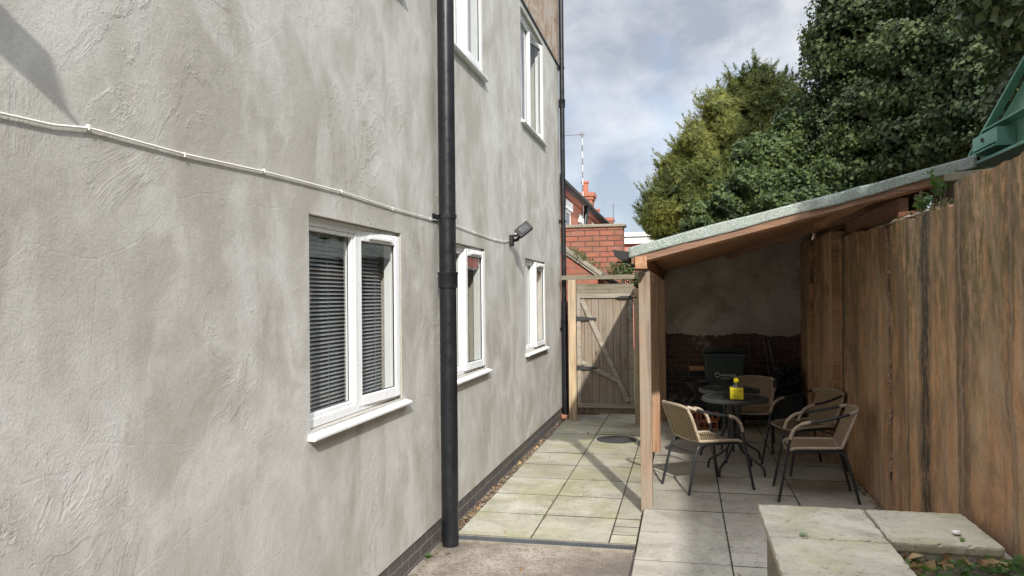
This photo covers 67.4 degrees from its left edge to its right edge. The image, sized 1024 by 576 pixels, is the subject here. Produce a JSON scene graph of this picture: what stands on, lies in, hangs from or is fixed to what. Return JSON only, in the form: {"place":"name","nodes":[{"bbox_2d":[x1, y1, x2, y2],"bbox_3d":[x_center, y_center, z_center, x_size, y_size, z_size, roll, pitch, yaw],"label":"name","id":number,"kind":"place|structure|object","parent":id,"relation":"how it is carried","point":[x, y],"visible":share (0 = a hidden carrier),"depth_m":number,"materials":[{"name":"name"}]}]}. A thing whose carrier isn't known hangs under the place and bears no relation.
{"place":"outdoors","nodes":[
{"label":"outdoors","id":0,"kind":"place"},
{"bbox_2d":[407,542,635,575],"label":"yard concrete","id":1,"kind":"object","parent":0,"point":[470,559],"visible":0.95,"depth_m":4.98,"materials":[{"name":"beige concrete"}]},
{"bbox_2d":[412,429,799,575],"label":"joint moss","id":2,"kind":"object","parent":1,"relation":"on","point":[435,552],"visible":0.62,"depth_m":5.59,"materials":[{"name":"green plant"}]},
{"bbox_2d":[459,414,653,544],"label":"path","id":3,"kind":"structure","parent":0,"point":[573,513],"depth_m":6.69,"materials":[{"name":"stone"}]},
{"bbox_2d":[561,275,639,422],"bbox_3d":[1.218,0.828,10.446,1.090,2.005,0.110,-1,-1,13],"label":"gate frame","id":4,"kind":"object","parent":3,"relation":"on","point":[573,289],"visible":0.79,"depth_m":10.47,"materials":[{"name":"brown wood"}]},
{"bbox_2d":[576,293,636,408],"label":"garden gate","id":5,"kind":"structure","parent":4,"relation":"attached to","point":[598,334],"depth_m":10.43,"materials":[{"name":"brown wood"}]},
{"bbox_2d":[446,433,765,575],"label":"leaf litter","id":6,"kind":"object","parent":3,"relation":"on","point":[520,568],"visible":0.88,"depth_m":5.12,"materials":[{"name":"brown plant"}]},
{"bbox_2d":[592,434,639,444],"bbox_3d":[1.244,1.811,9.116,0.540,0.050,0.577,-1,-1,13],"label":"manhole cover","id":7,"kind":"object","parent":3,"relation":"on","point":[618,439],"visible":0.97,"depth_m":9.06,"materials":[{"name":"metal"}]},
{"bbox_2d":[459,398,660,549],"bbox_3d":[1.029,1.849,9.147,1.385,0.080,7.670,-1,-1,13],"label":"path bedding","id":8,"kind":"object","parent":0,"point":[515,468],"visible":0.07,"depth_m":6.85,"materials":[{"name":"soil"}]},
{"bbox_2d":[560,179,592,224],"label":"terraced house","id":9,"kind":"structure","parent":0,"point":[575,199],"depth_m":27.87,"materials":[{"name":"brick"}]},
{"bbox_2d":[565,198,572,224],"bbox_3d":[1.996,-2.042,27.142,0.110,2.050,1.700,-1,-1,13],"label":"window","id":10,"kind":"structure","parent":9,"relation":"in","point":[569,206],"depth_m":27.12,"materials":[{"name":"white paint"}]},
{"bbox_2d":[565,132,583,224],"bbox_3d":[2.501,-2.054,30.206,0.770,8.130,0.300,-1,-1,13],"label":"aerial mast","id":11,"kind":"object","parent":9,"relation":"attached to","point":[582,133],"visible":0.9,"depth_m":30.14,"materials":[{"name":"grey metal"}]},
{"bbox_2d":[578,214,582,224],"bbox_3d":[2.765,-1.928,30.556,0.110,1.880,1.500,-1,-1,13],"label":"window","id":12,"kind":"structure","parent":9,"relation":"in","point":[580,220],"depth_m":29.93,"materials":[{"name":"white paint"}]},
{"bbox_2d":[582,199,588,224],"bbox_3d":[2.913,-1.289,30.697,0.209,4.614,0.951,-1,-1,17],"label":"drainpipe","id":13,"kind":"object","parent":9,"relation":"attached to","point":[586,211],"visible":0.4,"depth_m":30.93,"materials":[{"name":"black plastic"}]},
{"bbox_2d":[580,181,610,223],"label":"terraced house","id":14,"kind":"structure","parent":0,"point":[595,216],"depth_m":36.98,"materials":[{"name":"brick"}]},
{"bbox_2d":[596,209,614,223],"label":"terraced house","id":15,"kind":"structure","parent":0,"point":[609,219],"depth_m":48.28,"materials":[{"name":"brick"}]},
{"bbox_2d":[607,202,619,223],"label":"aerial mast","id":16,"kind":"object","parent":15,"relation":"attached to","point":[613,210],"visible":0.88,"depth_m":45.80,"materials":[{"name":"grey metal"}]},
{"bbox_2d":[634,368,634,397],"bbox_3d":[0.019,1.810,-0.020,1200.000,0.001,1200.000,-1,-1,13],"label":"ground","id":17,"kind":"structure","parent":0,"point":[634,382],"depth_m":15.81,"materials":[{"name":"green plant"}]},
{"bbox_2d":[0,0,561,575],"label":"rendered house","id":18,"kind":"structure","parent":17,"relation":"on","point":[210,368],"depth_m":3.16,"materials":[{"name":"grey paint"}]},
{"bbox_2d":[0,112,509,241],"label":"wall cable","id":19,"kind":"object","parent":18,"relation":"attached to","point":[88,127],"depth_m":2.67,"materials":[{"name":"white plastic"}]},
{"bbox_2d":[308,214,412,441],"bbox_3d":[-1.245,0.171,4.238,0.977,1.215,1.985,-1,-1,13],"label":"window","id":20,"kind":"structure","parent":18,"relation":"in","point":[355,317],"depth_m":4.18,"materials":[{"name":"white plastic"}]},
{"bbox_2d":[432,0,458,547],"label":"drainpipe","id":21,"kind":"object","parent":18,"relation":"attached to","point":[446,217],"visible":0.98,"depth_m":5.31,"materials":[{"name":"black plastic"}]},
{"bbox_2d":[454,0,488,81],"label":"window","id":22,"kind":"structure","parent":18,"relation":"in","point":[467,13],"depth_m":6.48,"materials":[{"name":"white plastic"}]},
{"bbox_2d":[456,243,492,384],"bbox_3d":[-0.403,0.194,6.232,0.212,1.075,1.135,-1,-1,13],"label":"window","id":23,"kind":"structure","parent":18,"relation":"in","point":[470,260],"depth_m":6.60,"materials":[{"name":"white plastic"}]},
{"bbox_2d":[509,221,532,245],"bbox_3d":[0.090,-0.545,7.614,0.245,0.242,0.173,-1,-1,13],"label":"floodlight","id":24,"kind":"object","parent":18,"relation":"attached to","point":[522,230],"visible":1,"depth_m":7.57,"materials":[{"name":"black plastic"}]},
{"bbox_2d":[520,6,547,146],"bbox_3d":[-0.191,-2.435,9.069,0.977,1.430,2.150,-1,-1,13],"label":"window","id":25,"kind":"structure","parent":18,"relation":"in","point":[532,113],"depth_m":9.55,"materials":[{"name":"white plastic"}]},
{"bbox_2d":[525,258,549,356],"bbox_3d":[-0.154,0.200,9.084,0.977,1.240,2.020,-1,-1,13],"label":"window","id":26,"kind":"structure","parent":18,"relation":"in","point":[534,269],"depth_m":9.02,"materials":[{"name":"white plastic"}]},
{"bbox_2d":[557,0,568,418],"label":"drainpipe","id":27,"kind":"object","parent":18,"relation":"attached to","point":[564,319],"visible":0.99,"depth_m":10.71,"materials":[{"name":"plastic"}]},
{"bbox_2d":[459,534,635,553],"bbox_3d":[0.204,1.792,5.333,1.298,0.057,0.124,-1,-1,13],"label":"drain channel","id":28,"kind":"object","parent":17,"relation":"on","point":[593,546],"visible":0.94,"depth_m":5.31,"materials":[{"name":"metal"}]},
{"bbox_2d":[560,223,626,283],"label":"boundary wall","id":29,"kind":"structure","parent":17,"relation":"on","point":[599,243],"depth_m":11.76,"materials":[{"name":"red brick"}]},
{"bbox_2d":[561,246,628,414],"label":"brick outhouse","id":30,"kind":"structure","parent":17,"relation":"on","point":[574,267],"depth_m":11.13,"materials":[{"name":"brick"}]},
{"bbox_2d":[567,247,621,280],"bbox_3d":[1.049,-0.479,11.357,1.170,0.762,0.728,-1,-1,13],"label":"moss","id":31,"kind":"object","parent":30,"relation":"on","point":[581,254],"visible":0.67,"depth_m":11.26,"materials":[{"name":"green plant"}]},
{"bbox_2d":[629,48,828,241],"bbox_3d":[4.194,-1.417,14.872,3.829,6.599,2.882,-1,-1,13],"label":"yellow conifer","id":32,"kind":"object","parent":17,"relation":"on","point":[693,164],"visible":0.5,"depth_m":14.64,"materials":[{"name":"green plant"}]},
{"bbox_2d":[660,233,811,421],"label":"back wall","id":33,"kind":"structure","parent":17,"relation":"on","point":[754,297],"depth_m":10.20,"materials":[{"name":"paint"}]},
{"bbox_2d":[610,259,637,303],"bbox_3d":[1.684,-0.120,10.831,0.544,0.761,1.021,0,-1,-22],"label":"creeper","id":34,"kind":"object","parent":33,"relation":"attached to","point":[628,270],"visible":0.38,"depth_m":10.68,"materials":[{"name":"green plant"}]},
{"bbox_2d":[689,366,704,370],"bbox_3d":[2.494,1.067,10.239,0.255,0.055,0.110,-1,-1,13],"label":"wooden shelf","id":35,"kind":"object","parent":33,"relation":"attached to","point":[700,368],"visible":0.56,"depth_m":10.19,"materials":[{"name":"brown wood"}]},
{"bbox_2d":[675,87,893,238],"bbox_3d":[4.114,-0.679,11.376,2.371,5.048,3.109,0,-1,-18],"label":"laurel bush","id":36,"kind":"object","parent":17,"relation":"on","point":[768,172],"visible":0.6,"depth_m":11.36,"materials":[{"name":"green plant"}]},
{"bbox_2d":[800,151,1023,567],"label":"wooden fence","id":37,"kind":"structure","parent":17,"relation":"on","point":[912,338],"depth_m":4.66,"materials":[{"name":"stained wood"}]},
{"bbox_2d":[842,203,949,240],"bbox_3d":[2.919,-0.472,5.831,0.287,0.056,3.170,-1,-1,13],"label":"rubble","id":38,"kind":"object","parent":37,"relation":"on","point":[904,217],"visible":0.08,"depth_m":5.18,"materials":[{"name":"grey stone"}]},
{"bbox_2d":[898,211,916,218],"bbox_3d":[2.885,-0.515,5.562,0.116,0.060,0.243,-1,-1,38],"label":"loose brick","id":39,"kind":"object","parent":37,"relation":"on","point":[900,214],"visible":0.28,"depth_m":5.49,"materials":[{"name":"orange brick"}]},
{"bbox_2d":[884,197,953,228],"bbox_3d":[2.708,-0.481,5.047,0.220,0.127,1.560,-1,-1,13],"label":"wall top moss","id":40,"kind":"object","parent":37,"relation":"on","point":[944,201],"depth_m":4.62,"materials":[{"name":"green plant"}]},
{"bbox_2d":[912,192,933,212],"bbox_3d":[2.656,-0.545,4.933,0.127,0.134,0.137,0,-1,-30],"label":"wall weed","id":41,"kind":"object","parent":37,"relation":"on","point":[927,198],"depth_m":4.92,"materials":[{"name":"green plant"}]},
{"bbox_2d":[924,166,958,206],"bbox_3d":[2.551,-0.602,4.591,0.213,0.242,0.140,0,-1,-14],"label":"wall weed","id":42,"kind":"object","parent":37,"relation":"on","point":[935,182],"depth_m":4.57,"materials":[{"name":"green plant"}]},
{"bbox_2d":[944,168,992,182],"bbox_3d":[2.815,-0.664,4.395,0.592,0.060,0.090,-1,-1,37],"label":"timber offcut","id":43,"kind":"object","parent":37,"relation":"on","point":[953,177],"visible":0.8,"depth_m":4.50,"materials":[{"name":"brown wood"}]},
{"bbox_2d":[459,422,882,528],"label":"gravel","id":44,"kind":"structure","parent":0,"point":[859,486],"depth_m":6.77,"materials":[{"name":"gravel"}]},
{"bbox_2d":[459,439,543,526],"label":"fallen leaves","id":45,"kind":"object","parent":44,"relation":"on","point":[479,507],"visible":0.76,"depth_m":6.29,"materials":[{"name":"brown plant"}]},
{"bbox_2d":[624,232,812,333],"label":"building","id":46,"kind":"structure","parent":0,"point":[631,239],"depth_m":25.61,"materials":[{"name":"white paint"}]},
{"bbox_2d":[558,0,930,231],"label":"sky","id":47,"kind":"structure","parent":0,"point":[632,68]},
{"bbox_2d":[632,419,878,575],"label":"patio","id":48,"kind":"structure","parent":0,"point":[672,519],"depth_m":6.20,"materials":[{"name":"stone"}]},
{"bbox_2d":[661,400,754,495],"bbox_3d":[1.670,1.350,6.677,0.654,0.750,0.552,0,-1,-20],"label":"bistro chair","id":49,"kind":"object","parent":48,"relation":"on","point":[681,421],"visible":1,"depth_m":6.53,"materials":[{"name":"wicker"}]},
{"bbox_2d":[698,420,717,429],"bbox_3d":[2.429,1.694,9.515,0.235,0.104,0.110,-1,-1,16],"label":"hollow brick","id":50,"kind":"object","parent":48,"relation":"on","point":[704,425],"visible":0.87,"depth_m":9.49,"materials":[{"name":"red brick"}]},
{"bbox_2d":[698,412,718,420],"bbox_3d":[2.445,1.586,9.543,0.235,0.104,0.110,-1,-1,4],"label":"hollow brick","id":51,"kind":"object","parent":50,"relation":"on","point":[701,417],"visible":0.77,"depth_m":9.50,"materials":[{"name":"red brick"}]},
{"bbox_2d":[701,347,748,424],"bbox_3d":[2.678,1.245,9.690,0.560,1.005,0.624,-1,-1,13],"label":"wheelie bin","id":52,"kind":"object","parent":48,"relation":"on","point":[723,365],"visible":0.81,"depth_m":9.46,"materials":[{"name":"green plastic"}]},
{"bbox_2d":[699,385,760,462],"bbox_3d":[2.225,1.377,7.852,0.608,0.706,0.608,0,-1,-10],"label":"bistro table","id":53,"kind":"object","parent":48,"relation":"on","point":[708,389],"visible":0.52,"depth_m":7.81,"materials":[{"name":"grey metal"}]},
{"bbox_2d":[702,393,768,477],"bbox_3d":[2.095,1.371,7.205,0.608,0.706,0.608,-1,-1,13],"label":"bistro table","id":54,"kind":"object","parent":48,"relation":"on","point":[725,399],"visible":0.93,"depth_m":7.16,"materials":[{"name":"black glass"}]},
{"bbox_2d":[730,378,743,399],"bbox_3d":[2.058,0.919,7.041,0.116,0.194,0.119,-1,-1,13],"label":"bottle","id":55,"kind":"object","parent":54,"relation":"on","point":[736,391],"visible":1,"depth_m":6.99,"materials":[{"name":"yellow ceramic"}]},
{"bbox_2d":[720,375,776,453],"bbox_3d":[2.605,1.359,8.387,0.552,0.750,0.654,-1,-1,25],"label":"bistro chair","id":56,"kind":"object","parent":48,"relation":"on","point":[765,384],"visible":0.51,"depth_m":8.52,"materials":[{"name":"grey metal"}]},
{"bbox_2d":[763,335,770,376],"bbox_3d":[3.321,1.181,9.862,0.026,1.127,0.460,-1,-1,-3],"label":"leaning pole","id":57,"kind":"object","parent":48,"relation":"on","point":[766,354],"visible":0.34,"depth_m":9.97,"materials":[{"name":"black metal"}]},
{"bbox_2d":[767,340,779,393],"bbox_3d":[3.394,1.210,9.845,0.044,1.074,0.479,-1,-1,-5],"label":"leaning pole","id":58,"kind":"object","parent":48,"relation":"on","point":[771,354],"visible":0.34,"depth_m":9.97,"materials":[{"name":"black metal"}]},
{"bbox_2d":[773,392,804,419],"bbox_3d":[3.494,1.541,9.769,0.380,0.393,0.410,-1,-1,13],"label":"storage box","id":59,"kind":"object","parent":48,"relation":"on","point":[785,408],"visible":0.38,"depth_m":9.59,"materials":[{"name":"black plastic"}]},
{"bbox_2d":[772,363,801,393],"bbox_3d":[3.496,1.150,9.775,0.363,0.385,0.349,-1,-1,13],"label":"refuse bag","id":60,"kind":"object","parent":59,"relation":"on","point":[788,378],"visible":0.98,"depth_m":9.66,"materials":[{"name":"black plastic"}]},
{"bbox_2d":[628,155,976,512],"bbox_3d":[2.620,0.442,7.999,2.439,2.694,4.835,-1,-1,13],"label":"lean to shelter","id":61,"kind":"object","parent":48,"relation":"on","point":[860,208],"visible":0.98,"depth_m":6.04,"materials":[{"name":"brown wood"}]},
{"bbox_2d":[613,249,636,269],"bbox_3d":[1.347,-0.234,8.153,0.135,0.089,4.665,-1,-1,13],"label":"gutter","id":62,"kind":"object","parent":61,"relation":"attached to","point":[623,256],"visible":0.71,"depth_m":5.88,"materials":[{"name":"black plastic"}]},
{"bbox_2d":[760,387,848,476],"bbox_3d":[2.797,1.346,7.320,0.654,0.750,0.552,0,-1,-11],"label":"bistro chair","id":63,"kind":"object","parent":48,"relation":"on","point":[827,397],"visible":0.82,"depth_m":7.35,"materials":[{"name":"grey metal"}]},
{"bbox_2d":[772,403,860,504],"bbox_3d":[2.503,1.338,6.329,0.654,0.750,0.552,-1,-1,14],"label":"bistro chair","id":64,"kind":"object","parent":48,"relation":"on","point":[837,441],"visible":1,"depth_m":6.26,"materials":[{"name":"grey metal"}]},
{"bbox_2d":[708,422,878,575],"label":"patio bedding","id":65,"kind":"object","parent":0,"point":[722,508],"depth_m":6.12,"materials":[{"name":"soil"}]},
{"bbox_2d":[758,504,1012,575],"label":"raised planter","id":66,"kind":"object","parent":65,"relation":"on","point":[843,542],"visible":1,"depth_m":3.65,"materials":[{"name":"stone"}]},
{"bbox_2d":[951,530,961,534],"bbox_3d":[2.142,1.177,3.700,0.044,0.019,0.044,-1,-1,13],"label":"white pebble","id":67,"kind":"object","parent":66,"relation":"on","point":[956,532],"visible":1,"depth_m":3.69,"materials":[{"name":"stone"}]},
{"bbox_2d":[909,558,1023,575],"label":"planter soil","id":68,"kind":"structure","parent":66,"relation":"in","point":[981,572],"depth_m":3.36,"materials":[{"name":"brown soil"}]},
{"bbox_2d":[902,552,1011,575],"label":"dead leaves","id":69,"kind":"object","parent":68,"relation":"on","point":[931,565],"visible":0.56,"depth_m":3.43,"materials":[{"name":"brown plant"}]},
{"bbox_2d":[904,554,1023,575],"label":"ground cover","id":70,"kind":"object","parent":68,"relation":"on","point":[1016,564],"visible":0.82,"depth_m":3.40,"materials":[{"name":"green plant"}]},
{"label":"embankment","id":71,"kind":"structure","parent":0,"visible":0},
{"bbox_2d":[795,0,1018,205],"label":"ivy covered tree","id":72,"kind":"object","parent":71,"relation":"on","point":[915,68],"visible":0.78,"depth_m":9.83,"materials":[{"name":"green plant"}]},
{"bbox_2d":[952,0,1023,169],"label":"overhanging ivy","id":73,"kind":"object","parent":71,"relation":"on","point":[1000,23],"visible":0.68,"depth_m":5.43,"materials":[{"name":"green plant"}]},
{"bbox_2d":[968,56,1023,167],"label":"bridge girder","id":74,"kind":"object","parent":71,"relation":"on","point":[995,143],"visible":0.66,"depth_m":5.22,"materials":[{"name":"green metal"}]},
{"bbox_3d":[2.180,1.697,9.592,0.235,0.104,0.110,-1,-1,7],"label":"hollow brick","id":75,"kind":"object","parent":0,"visible":0},
{"bbox_2d":[690,411,697,419],"bbox_3d":[2.196,1.589,9.579,0.235,0.104,0.110,-1,-1,12],"label":"hollow brick","id":76,"kind":"object","parent":75,"relation":"on","point":[694,414],"visible":0.4,"depth_m":9.55,"materials":[{"name":"red brick"}]},
{"bbox_2d":[685,380,710,411],"bbox_3d":[2.305,1.346,9.577,0.353,0.373,0.300,-1,-1,13],"label":"folding stand","id":77,"kind":"object","parent":76,"relation":"on","point":[694,385],"visible":0.77,"depth_m":9.52,"materials":[{"name":"black metal"}]}
]}

